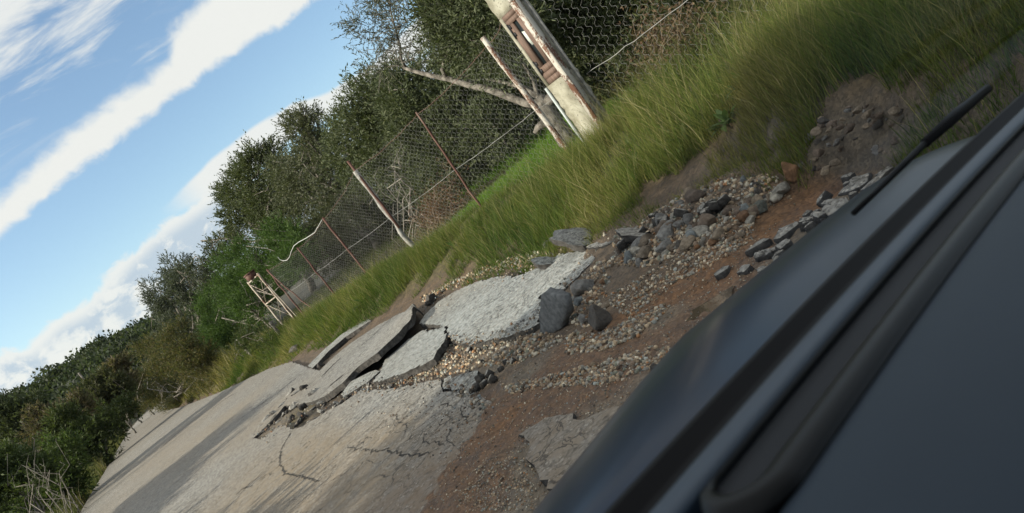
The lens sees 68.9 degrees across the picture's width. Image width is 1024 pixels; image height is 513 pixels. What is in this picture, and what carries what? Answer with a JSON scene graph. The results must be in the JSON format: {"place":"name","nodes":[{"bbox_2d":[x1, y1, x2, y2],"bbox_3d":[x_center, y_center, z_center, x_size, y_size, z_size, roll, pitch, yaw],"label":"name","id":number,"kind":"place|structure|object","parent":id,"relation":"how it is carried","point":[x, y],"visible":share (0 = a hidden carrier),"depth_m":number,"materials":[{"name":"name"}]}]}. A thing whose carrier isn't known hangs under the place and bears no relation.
{"place":"outdoors","nodes":[
{"label":"outdoors","id":0,"kind":"place"},
{"bbox_2d":[0,0,438,392],"label":"sky","id":1,"kind":"structure","parent":0,"point":[118,118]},
{"bbox_2d":[49,164,446,428],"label":"hill","id":2,"kind":"structure","parent":0,"point":[133,422],"depth_m":83.18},
{"bbox_2d":[0,228,335,512],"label":"forest","id":3,"kind":"object","parent":2,"relation":"on","point":[99,350],"visible":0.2,"depth_m":124.47,"materials":[{"name":"green plant"}]},
{"bbox_2d":[81,304,521,512],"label":"road","id":4,"kind":"structure","parent":0,"point":[211,457],"depth_m":7.95,"materials":[{"name":"asphalt"}]},
{"bbox_2d":[163,317,468,494],"bbox_3d":[-4.192,2.483,12.582,3.690,0.022,18.373,-42,10,-33],"label":"road crack","id":5,"kind":"object","parent":4,"relation":"on","point":[312,479],"visible":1,"depth_m":5.82,"materials":[{"name":"asphalt"}]},
{"bbox_2d":[532,84,1023,512],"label":"parked car","id":6,"kind":"object","parent":4,"relation":"on","point":[862,351],"visible":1,"depth_m":0.42,"materials":[{"name":"metal"}]},
{"bbox_2d":[81,5,1023,512],"bbox_3d":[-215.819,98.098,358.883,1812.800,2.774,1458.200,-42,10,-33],"label":"ground","id":7,"kind":"structure","parent":0,"point":[857,157],"depth_m":4.25,"materials":[{"name":"soil"}]},
{"bbox_2d":[0,387,48,452],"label":"verge bush","id":8,"kind":"object","parent":7,"relation":"on","point":[10,415],"visible":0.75,"depth_m":41.54,"materials":[{"name":"green plant"}]},
{"bbox_2d":[0,434,68,512],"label":"verge bush","id":9,"kind":"object","parent":7,"relation":"on","point":[16,459],"visible":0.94,"depth_m":18.88,"materials":[{"name":"green plant"}]},
{"bbox_2d":[7,442,85,512],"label":"dead branches","id":10,"kind":"object","parent":7,"relation":"on","point":[53,499],"visible":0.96,"depth_m":17.58,"materials":[{"name":"wood"}]},
{"bbox_2d":[1,427,99,512],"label":"verge bush","id":11,"kind":"object","parent":7,"relation":"on","point":[73,478],"visible":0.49,"depth_m":20.69,"materials":[{"name":"green plant"}]},
{"bbox_2d":[13,386,99,463],"bbox_3d":[-20.197,8.020,34.082,3.986,4.587,2.624,-38,8,-6],"label":"verge bush","id":12,"kind":"object","parent":7,"relation":"on","point":[36,412],"visible":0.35,"depth_m":33.64,"materials":[{"name":"green plant"}]},
{"bbox_2d":[31,384,140,472],"bbox_3d":[-16.616,6.905,29.937,4.441,3.827,2.660,-36,8,8],"label":"verge bush","id":13,"kind":"object","parent":7,"relation":"on","point":[70,416],"visible":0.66,"depth_m":29.74,"materials":[{"name":"green plant"}]},
{"bbox_2d":[64,364,141,433],"bbox_3d":[-21.519,7.979,40.026,4.037,4.414,2.707,-35,9,12],"label":"verge bush","id":14,"kind":"object","parent":7,"relation":"on","point":[101,378],"visible":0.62,"depth_m":39.79,"materials":[{"name":"green plant"}]},
{"bbox_2d":[104,384,147,433],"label":"verge bush","id":15,"kind":"object","parent":7,"relation":"on","point":[135,412],"visible":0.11,"depth_m":50.04,"materials":[{"name":"green plant"}]},
{"bbox_2d":[98,348,154,414],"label":"verge bush","id":16,"kind":"object","parent":7,"relation":"on","point":[117,362],"visible":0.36,"depth_m":47.02,"materials":[{"name":"green plant"}]},
{"bbox_2d":[111,313,225,414],"bbox_3d":[-16.727,5.872,35.953,2.961,4.568,22.783,-42,10,-33],"label":"bush","id":17,"kind":"object","parent":7,"relation":"on","point":[179,363],"visible":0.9,"depth_m":28.58,"materials":[{"name":"green plant"}]},
{"bbox_2d":[135,249,228,349],"bbox_3d":[-16.357,2.755,37.894,3.352,6.030,16.190,-42,10,-33],"label":"olive tree","id":18,"kind":"object","parent":7,"relation":"on","point":[163,305],"visible":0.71,"depth_m":34.86,"materials":[{"name":"green plant"}]},
{"bbox_2d":[221,314,280,380],"bbox_3d":[-7.942,3.004,22.813,1.481,2.239,6.916,-42,10,-33],"label":"bush","id":19,"kind":"object","parent":7,"relation":"on","point":[243,338],"visible":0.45,"depth_m":21.63,"materials":[{"name":"green plant"}]},
{"bbox_2d":[194,129,316,292],"bbox_3d":[-11.204,-0.514,32.619,3.323,6.442,16.068,-42,10,-33],"label":"olive tree","id":20,"kind":"object","parent":7,"relation":"on","point":[244,200],"visible":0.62,"depth_m":28.59,"materials":[{"name":"green plant"}]},
{"bbox_2d":[186,207,329,359],"bbox_3d":[-9.809,1.882,27.566,2.982,4.589,17.268,-42,10,-33],"label":"green shrub","id":21,"kind":"object","parent":7,"relation":"on","point":[235,287],"visible":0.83,"depth_m":25.29,"materials":[{"name":"green plant"}]},
{"bbox_2d":[243,269,296,324],"bbox_3d":[-6.917,1.241,21.450,0.280,1.982,1.283,-42,10,-33],"label":"lattice gate post","id":22,"kind":"object","parent":7,"relation":"on","point":[251,275],"visible":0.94,"depth_m":21.22,"materials":[{"name":"metal"}]},
{"bbox_2d":[258,96,398,261],"bbox_3d":[-6.274,-2.020,24.630,2.907,5.291,6.628,-42,10,-33],"label":"olive tree","id":23,"kind":"object","parent":7,"relation":"on","point":[321,200],"visible":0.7,"depth_m":23.35,"materials":[{"name":"green plant"}]},
{"bbox_2d":[308,319,371,369],"bbox_3d":[-3.059,1.547,13.167,1.359,0.084,1.460,-41,9,-23],"label":"asphalt slab","id":24,"kind":"object","parent":7,"relation":"on","point":[331,348],"depth_m":12.96,"materials":[{"name":"asphalt"}]},
{"bbox_2d":[341,370,379,399],"bbox_3d":[-1.707,1.457,8.417,0.604,0.112,0.420,-32,10,33],"label":"asphalt slab","id":25,"kind":"object","parent":7,"relation":"on","point":[369,377],"depth_m":8.38,"materials":[{"name":"asphalt"}]},
{"bbox_2d":[288,153,483,283],"bbox_3d":[-4.806,-1.115,25.650,3.831,3.766,13.441,-42,10,-33],"label":"field bush","id":26,"kind":"object","parent":7,"relation":"on","point":[344,257],"visible":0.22,"depth_m":25.55,"materials":[{"name":"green plant"}]},
{"bbox_2d":[374,142,432,244],"bbox_3d":[-2.496,-1.319,16.963,0.776,1.919,2.819,-42,10,-33],"label":"bare tree","id":27,"kind":"object","parent":7,"relation":"on","point":[409,202],"visible":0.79,"depth_m":17.02,"materials":[{"name":"wood"}]},
{"bbox_2d":[373,326,449,385],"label":"asphalt slab","id":28,"kind":"structure","parent":7,"relation":"on","point":[421,351],"depth_m":7.57,"materials":[{"name":"asphalt"}]},
{"bbox_2d":[266,22,579,315],"bbox_3d":[-2.822,-0.731,14.943,0.429,2.244,13.432,-42,10,-33],"label":"wire fence","id":29,"kind":"object","parent":7,"relation":"on","point":[518,84],"visible":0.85,"depth_m":12.41,"materials":[{"name":"metal"}]},
{"bbox_2d":[312,46,546,218],"bbox_3d":[-2.511,-3.037,18.625,3.337,4.752,8.629,-42,10,-33],"label":"olive tree","id":30,"kind":"object","parent":7,"relation":"on","point":[382,117],"visible":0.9,"depth_m":17.18,"materials":[{"name":"green plant"}]},
{"bbox_2d":[425,293,436,305],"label":"rock","id":31,"kind":"object","parent":7,"relation":"on","point":[429,299],"visible":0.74,"depth_m":10.34,"materials":[{"name":"stone"}]},
{"bbox_2d":[403,155,475,242],"bbox_3d":[-1.575,-1.082,15.596,1.361,1.568,2.930,-42,10,-33],"label":"dead bush","id":32,"kind":"object","parent":7,"relation":"on","point":[435,208],"visible":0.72,"depth_m":15.40,"materials":[{"name":"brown plant"}]},
{"bbox_2d":[330,0,576,147],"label":"olive tree","id":33,"kind":"object","parent":7,"relation":"on","point":[479,20],"visible":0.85,"depth_m":11.05,"materials":[{"name":"green plant"}]},
{"bbox_2d":[443,371,480,395],"bbox_3d":[-0.330,0.946,5.536,0.241,0.117,0.799,-41,9,-23],"label":"asphalt slab","id":34,"kind":"object","parent":7,"relation":"on","point":[467,378],"depth_m":5.55,"materials":[{"name":"asphalt"}]},
{"bbox_2d":[357,37,601,185],"bbox_3d":[-0.890,-5.671,23.994,5.122,5.888,16.056,-42,10,-33],"label":"tree","id":35,"kind":"object","parent":7,"relation":"on","point":[453,66],"visible":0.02,"depth_m":24.10,"materials":[{"name":"green plant"}]},
{"bbox_2d":[474,374,484,382],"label":"asphalt chunk","id":36,"kind":"object","parent":7,"relation":"on","point":[479,378],"visible":0.82,"depth_m":5.25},
{"bbox_2d":[479,379,487,389],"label":"asphalt chunk","id":37,"kind":"object","parent":7,"relation":"on","point":[483,383],"visible":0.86,"depth_m":5.12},
{"bbox_2d":[488,374,497,383],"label":"asphalt chunk","id":38,"kind":"object","parent":7,"relation":"on","point":[492,378],"visible":1,"depth_m":5.06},
{"bbox_2d":[409,0,577,137],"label":"olive tree","id":39,"kind":"object","parent":7,"relation":"on","point":[539,84],"visible":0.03,"depth_m":16.71,"materials":[{"name":"green plant"}]},
{"bbox_2d":[419,251,594,349],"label":"asphalt slab","id":40,"kind":"structure","parent":7,"relation":"on","point":[480,310],"depth_m":6.89,"materials":[{"name":"asphalt"}]},
{"bbox_2d":[257,173,794,512],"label":"gravel","id":41,"kind":"structure","parent":7,"relation":"on","point":[593,368],"depth_m":4.49,"materials":[{"name":"gravel"}]},
{"bbox_2d":[573,296,582,305],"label":"rock","id":42,"kind":"object","parent":41,"relation":"on","point":[577,301],"visible":0.94,"depth_m":5.29,"materials":[{"name":"grey stone"}]},
{"bbox_2d":[716,194,730,207],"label":"asphalt chunk","id":43,"kind":"object","parent":41,"relation":"on","point":[723,200],"visible":1,"depth_m":4.66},
{"bbox_2d":[753,200,767,213],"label":"rock","id":44,"kind":"object","parent":41,"relation":"on","point":[762,209],"visible":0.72,"depth_m":4.39,"materials":[{"name":"grey stone"}]},
{"bbox_2d":[46,0,1023,512],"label":"grass","id":45,"kind":"structure","parent":7,"relation":"on","point":[808,46],"depth_m":6.60,"materials":[{"name":"plant"}]},
{"bbox_2d":[531,257,553,269],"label":"asphalt slab","id":46,"kind":"structure","parent":7,"relation":"on","point":[542,263],"depth_m":7.11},
{"bbox_2d":[485,0,609,140],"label":"gate pillar","id":47,"kind":"structure","parent":7,"relation":"on","point":[539,47],"depth_m":8.86,"materials":[{"name":"concrete"}]},
{"bbox_2d":[539,287,573,333],"bbox_3d":[0.281,0.381,5.128,0.116,0.321,0.537,-42,10,-33],"label":"rock","id":48,"kind":"object","parent":7,"relation":"on","point":[556,309],"depth_m":5.04,"materials":[{"name":"stone"}]},
{"bbox_2d":[519,406,620,490],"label":"asphalt slab","id":49,"kind":"structure","parent":7,"relation":"on","point":[558,444],"depth_m":3.30,"materials":[{"name":"asphalt"}]},
{"bbox_2d":[549,227,591,251],"bbox_3d":[0.693,-0.143,6.786,0.504,0.463,0.628,-42,10,-33],"label":"asphalt slab","id":50,"kind":"object","parent":7,"relation":"on","point":[572,239],"depth_m":6.75,"materials":[{"name":"asphalt"}]},
{"bbox_2d":[570,279,593,295],"bbox_3d":[0.531,0.230,5.512,0.147,0.160,0.161,-39,-8,34],"label":"boulder","id":51,"kind":"object","parent":7,"relation":"on","point":[579,287],"visible":0.72,"depth_m":5.48,"materials":[{"name":"grey stone"}]},
{"bbox_2d":[586,241,613,250],"bbox_3d":[0.803,-0.110,6.229,0.500,0.089,0.286,-32,10,31],"label":"asphalt slab","id":52,"kind":"object","parent":7,"relation":"on","point":[596,246],"depth_m":6.24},
{"bbox_2d":[588,304,611,330],"bbox_3d":[0.518,0.375,4.515,0.129,0.174,0.242,-46,-3,31],"label":"boulder","id":53,"kind":"object","parent":7,"relation":"on","point":[599,318],"visible":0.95,"depth_m":4.45,"materials":[{"name":"stone"}]},
{"bbox_2d":[616,238,628,250],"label":"asphalt chunk","id":54,"kind":"object","parent":7,"relation":"on","point":[621,244],"visible":0.96,"depth_m":5.62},
{"bbox_2d":[615,227,641,241],"bbox_3d":[0.994,-0.164,5.627,0.391,0.275,0.240,-31,10,37],"label":"asphalt slab","id":55,"kind":"object","parent":7,"relation":"on","point":[629,234],"depth_m":5.62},
{"bbox_2d":[624,250,632,263],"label":"stone","id":56,"kind":"object","parent":7,"relation":"on","point":[627,255],"visible":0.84,"depth_m":5.33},
{"bbox_2d":[505,0,756,113],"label":"olive tree","id":57,"kind":"object","parent":7,"relation":"on","point":[574,14],"visible":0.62,"depth_m":11.22,"materials":[{"name":"green plant"}]},
{"bbox_2d":[627,246,640,255],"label":"stone","id":58,"kind":"object","parent":7,"relation":"on","point":[634,250],"visible":0.62,"depth_m":5.34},
{"bbox_2d":[635,245,651,258],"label":"boulder","id":59,"kind":"object","parent":7,"relation":"on","point":[644,251],"visible":0.88,"depth_m":5.12,"materials":[{"name":"beige stone"}]},
{"bbox_2d":[638,234,653,246],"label":"stone","id":60,"kind":"object","parent":7,"relation":"on","point":[644,240],"visible":0.81,"depth_m":5.35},
{"bbox_2d":[654,220,667,232],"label":"stone","id":61,"kind":"object","parent":7,"relation":"on","point":[658,226],"visible":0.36,"depth_m":5.27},
{"bbox_2d":[542,0,781,109],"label":"wire fence","id":62,"kind":"object","parent":7,"relation":"on","point":[647,37],"visible":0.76,"depth_m":8.15,"materials":[{"name":"metal"}]},
{"bbox_2d":[655,238,671,252],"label":"stone","id":63,"kind":"object","parent":7,"relation":"on","point":[661,247],"visible":0.78,"depth_m":4.91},
{"bbox_2d":[656,219,674,239],"bbox_3d":[1.076,-0.181,5.134,0.208,0.097,0.124,-40,9,-20],"label":"boulder","id":64,"kind":"object","parent":7,"relation":"on","point":[664,232],"visible":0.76,"depth_m":5.09,"materials":[{"name":"grey stone"}]},
{"bbox_2d":[602,0,737,101],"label":"dead bush","id":65,"kind":"object","parent":7,"relation":"on","point":[678,29],"visible":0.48,"depth_m":8.79,"materials":[{"name":"brown plant"}]},
{"bbox_2d":[672,220,683,227],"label":"rock","id":66,"kind":"object","parent":7,"relation":"on","point":[678,224],"visible":0.94,"depth_m":5.02,"materials":[{"name":"grey stone"}]},
{"bbox_2d":[673,208,687,217],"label":"asphalt chunk","id":67,"kind":"object","parent":7,"relation":"on","point":[679,212],"visible":0.88,"depth_m":5.04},
{"bbox_2d":[679,234,695,250],"bbox_3d":[1.079,-0.086,4.597,0.122,0.079,0.128,-46,5,8],"label":"stone","id":68,"kind":"object","parent":7,"relation":"on","point":[686,242],"visible":0.94,"depth_m":4.56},
{"bbox_2d":[683,213,694,225],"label":"stone","id":69,"kind":"object","parent":7,"relation":"on","point":[687,218],"visible":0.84,"depth_m":4.91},
{"bbox_2d":[684,189,705,203],"bbox_3d":[1.278,-0.422,5.210,0.157,0.115,0.140,-25,3,31],"label":"stone","id":70,"kind":"object","parent":7,"relation":"on","point":[692,195],"visible":0.93,"depth_m":5.16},
{"bbox_2d":[692,225,708,237],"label":"stone","id":71,"kind":"object","parent":7,"relation":"on","point":[699,230],"visible":0.81,"depth_m":4.56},
{"bbox_2d":[697,213,716,226],"bbox_3d":[1.216,-0.209,4.630,0.109,0.117,0.135,-29,17,-27],"label":"rock","id":72,"kind":"object","parent":7,"relation":"on","point":[707,219],"visible":0.62,"depth_m":4.58,"materials":[{"name":"brown stone"}]},
{"bbox_2d":[700,206,714,214],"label":"asphalt chunk","id":73,"kind":"object","parent":7,"relation":"on","point":[706,210],"visible":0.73,"depth_m":4.72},
{"bbox_2d":[686,286,732,320],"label":"water","id":74,"kind":"structure","parent":7,"relation":"on","point":[716,301],"depth_m":3.66,"materials":[{"name":"liquid"}]},
{"bbox_2d":[707,201,722,209],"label":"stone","id":75,"kind":"object","parent":7,"relation":"on","point":[713,205],"visible":0.84,"depth_m":4.71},
{"bbox_2d":[711,227,724,239],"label":"stone","id":76,"kind":"object","parent":7,"relation":"on","point":[717,233],"visible":0.98,"depth_m":4.33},
{"bbox_2d":[705,104,736,137],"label":"weed plant","id":77,"kind":"object","parent":7,"relation":"on","point":[724,128],"visible":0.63,"depth_m":5.72,"materials":[{"name":"green plant"}]},
{"bbox_2d":[714,265,730,280],"bbox_3d":[1.115,0.091,3.930,0.098,0.064,0.097,-36,8,8],"label":"asphalt chunk","id":78,"kind":"object","parent":7,"relation":"on","point":[723,272],"visible":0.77,"depth_m":3.89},
{"bbox_2d":[711,101,737,126],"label":"weed plant","id":79,"kind":"object","parent":7,"relation":"on","point":[720,114],"visible":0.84,"depth_m":5.60,"materials":[{"name":"green plant"}]},
{"bbox_2d":[735,210,748,221],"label":"stone","id":80,"kind":"object","parent":7,"relation":"on","point":[742,216],"visible":0.91,"depth_m":4.36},
{"bbox_2d":[737,264,754,274],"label":"asphalt chunk","id":81,"kind":"object","parent":7,"relation":"on","point":[746,269],"visible":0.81,"depth_m":3.70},
{"bbox_2d":[745,215,754,224],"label":"stone","id":82,"kind":"object","parent":7,"relation":"on","point":[750,219],"visible":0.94,"depth_m":4.32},
{"bbox_2d":[751,194,762,203],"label":"stone","id":83,"kind":"object","parent":7,"relation":"on","point":[755,198],"visible":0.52,"depth_m":4.48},
{"bbox_2d":[745,238,773,256],"bbox_3d":[1.304,-0.046,3.940,0.152,0.071,0.125,-34,9,18],"label":"asphalt chunk","id":84,"kind":"object","parent":7,"relation":"on","point":[762,244],"visible":0.84,"depth_m":3.89,"materials":[{"name":"asphalt"}]},
{"bbox_2d":[753,250,765,261],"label":"asphalt chunk","id":85,"kind":"object","parent":7,"relation":"on","point":[758,256],"visible":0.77,"depth_m":3.75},
{"bbox_2d":[761,247,776,258],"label":"asphalt chunk","id":86,"kind":"object","parent":7,"relation":"on","point":[774,249],"visible":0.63,"depth_m":3.73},
{"bbox_2d":[769,193,782,202],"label":"stone","id":87,"kind":"object","parent":7,"relation":"on","point":[775,197],"visible":0.91,"depth_m":4.42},
{"bbox_2d":[772,181,789,193],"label":"boulder","id":88,"kind":"object","parent":7,"relation":"on","point":[782,187],"visible":0.87,"depth_m":4.42,"materials":[{"name":"stone"}]},
{"bbox_2d":[775,239,792,250],"bbox_3d":[1.347,-0.048,3.676,0.076,0.062,0.067,-36,8,5],"label":"asphalt chunk","id":89,"kind":"object","parent":7,"relation":"on","point":[785,244],"visible":0.69,"depth_m":3.65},
{"bbox_2d":[773,221,798,243],"bbox_3d":[1.410,-0.118,3.791,0.145,0.062,0.127,-28,12,46],"label":"asphalt chunk","id":90,"kind":"object","parent":7,"relation":"on","point":[786,232],"visible":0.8,"depth_m":3.77,"materials":[{"name":"asphalt"}]},
{"bbox_2d":[781,162,799,182],"bbox_3d":[1.690,-0.512,4.503,0.166,0.164,0.091,-28,-6,-30],"label":"boulder","id":91,"kind":"object","parent":7,"relation":"on","point":[790,171],"visible":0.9,"depth_m":4.46,"materials":[{"name":"orange stone"}]},
{"bbox_2d":[798,217,811,231],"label":"asphalt chunk","id":92,"kind":"object","parent":7,"relation":"on","point":[801,220],"visible":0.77,"depth_m":3.68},
{"bbox_2d":[803,221,816,232],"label":"asphalt chunk","id":93,"kind":"object","parent":7,"relation":"on","point":[809,226],"visible":0.65,"depth_m":3.59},
{"bbox_2d":[810,126,822,135],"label":"clod","id":94,"kind":"object","parent":7,"relation":"on","point":[816,130],"visible":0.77,"depth_m":4.38,"materials":[{"name":"stone"}]},
{"bbox_2d":[813,148,824,156],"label":"clod","id":95,"kind":"object","parent":7,"relation":"on","point":[818,152],"visible":1,"depth_m":4.33,"materials":[{"name":"stone"}]},
{"bbox_2d":[812,211,826,223],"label":"asphalt chunk","id":96,"kind":"object","parent":7,"relation":"on","point":[817,216],"visible":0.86,"depth_m":3.64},
{"bbox_2d":[817,116,829,124],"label":"clod","id":97,"kind":"object","parent":7,"relation":"on","point":[822,120],"visible":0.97,"depth_m":3.91,"materials":[{"name":"stone"}]},
{"bbox_2d":[816,190,832,207],"bbox_3d":[1.610,-0.290,3.857,0.077,0.076,0.086,-28,13,48],"label":"asphalt chunk","id":98,"kind":"object","parent":7,"relation":"on","point":[825,195],"visible":0.72,"depth_m":3.84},
{"bbox_2d":[820,165,829,175],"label":"clod","id":99,"kind":"object","parent":7,"relation":"on","point":[825,170],"visible":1,"depth_m":4.14,"materials":[{"name":"stone"}]},
{"bbox_2d":[829,158,840,166],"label":"clod","id":100,"kind":"object","parent":7,"relation":"on","point":[835,162],"visible":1,"depth_m":4.14,"materials":[{"name":"stone"}]},
{"bbox_2d":[822,197,848,216],"bbox_3d":[1.592,-0.231,3.651,0.142,0.079,0.156,-42,10,-33],"label":"asphalt chunk","id":101,"kind":"object","parent":7,"relation":"on","point":[833,207],"visible":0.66,"depth_m":3.64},
{"bbox_2d":[841,172,855,182],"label":"asphalt chunk","id":102,"kind":"object","parent":7,"relation":"on","point":[847,177],"visible":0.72,"depth_m":4.04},
{"bbox_2d":[844,123,855,134],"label":"clod","id":103,"kind":"object","parent":7,"relation":"on","point":[849,128],"visible":1,"depth_m":4.04,"materials":[{"name":"brown soil"}]},
{"bbox_2d":[848,176,860,186],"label":"asphalt chunk","id":104,"kind":"object","parent":7,"relation":"on","point":[854,180],"visible":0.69,"depth_m":3.74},
{"bbox_2d":[838,172,872,196],"bbox_3d":[1.741,-0.355,3.747,0.163,0.067,0.178,-42,10,-33],"label":"asphalt chunk","id":105,"kind":"object","parent":7,"relation":"on","point":[862,182],"visible":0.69,"depth_m":3.71,"materials":[{"name":"asphalt"}]},
{"bbox_2d":[852,104,862,113],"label":"clod","id":106,"kind":"object","parent":7,"relation":"on","point":[858,109],"visible":1,"depth_m":3.87,"materials":[{"name":"beige soil"}]},
{"bbox_2d":[861,109,872,118],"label":"clod","id":107,"kind":"object","parent":7,"relation":"on","point":[866,114],"visible":1,"depth_m":3.99,"materials":[{"name":"beige soil"}]},
{"bbox_2d":[860,171,888,191],"bbox_3d":[1.755,-0.345,3.583,0.144,0.074,0.106,-37,8,3],"label":"asphalt chunk","id":108,"kind":"object","parent":7,"relation":"on","point":[878,177],"visible":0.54,"depth_m":3.57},
{"bbox_2d":[871,120,882,129],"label":"clod","id":109,"kind":"object","parent":7,"relation":"on","point":[877,124],"visible":1,"depth_m":4.04,"materials":[{"name":"soil"}]},
{"bbox_2d":[872,112,883,118],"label":"clod","id":110,"kind":"object","parent":7,"relation":"on","point":[877,115],"visible":1,"depth_m":4.00,"materials":[{"name":"brown soil"}]},
{"bbox_2d":[876,165,893,175],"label":"asphalt chunk","id":111,"kind":"object","parent":7,"relation":"on","point":[890,168],"visible":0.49,"depth_m":3.63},
{"bbox_2d":[887,106,899,115],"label":"clod","id":112,"kind":"object","parent":7,"relation":"on","point":[893,111],"visible":1,"depth_m":3.79,"materials":[{"name":"beige soil"}]},
{"label":"stone","id":113,"kind":"object","parent":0,"visible":0},
{"bbox_2d":[697,202,706,214],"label":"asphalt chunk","id":114,"kind":"object","parent":113,"relation":"on","point":[701,206],"visible":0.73,"depth_m":4.77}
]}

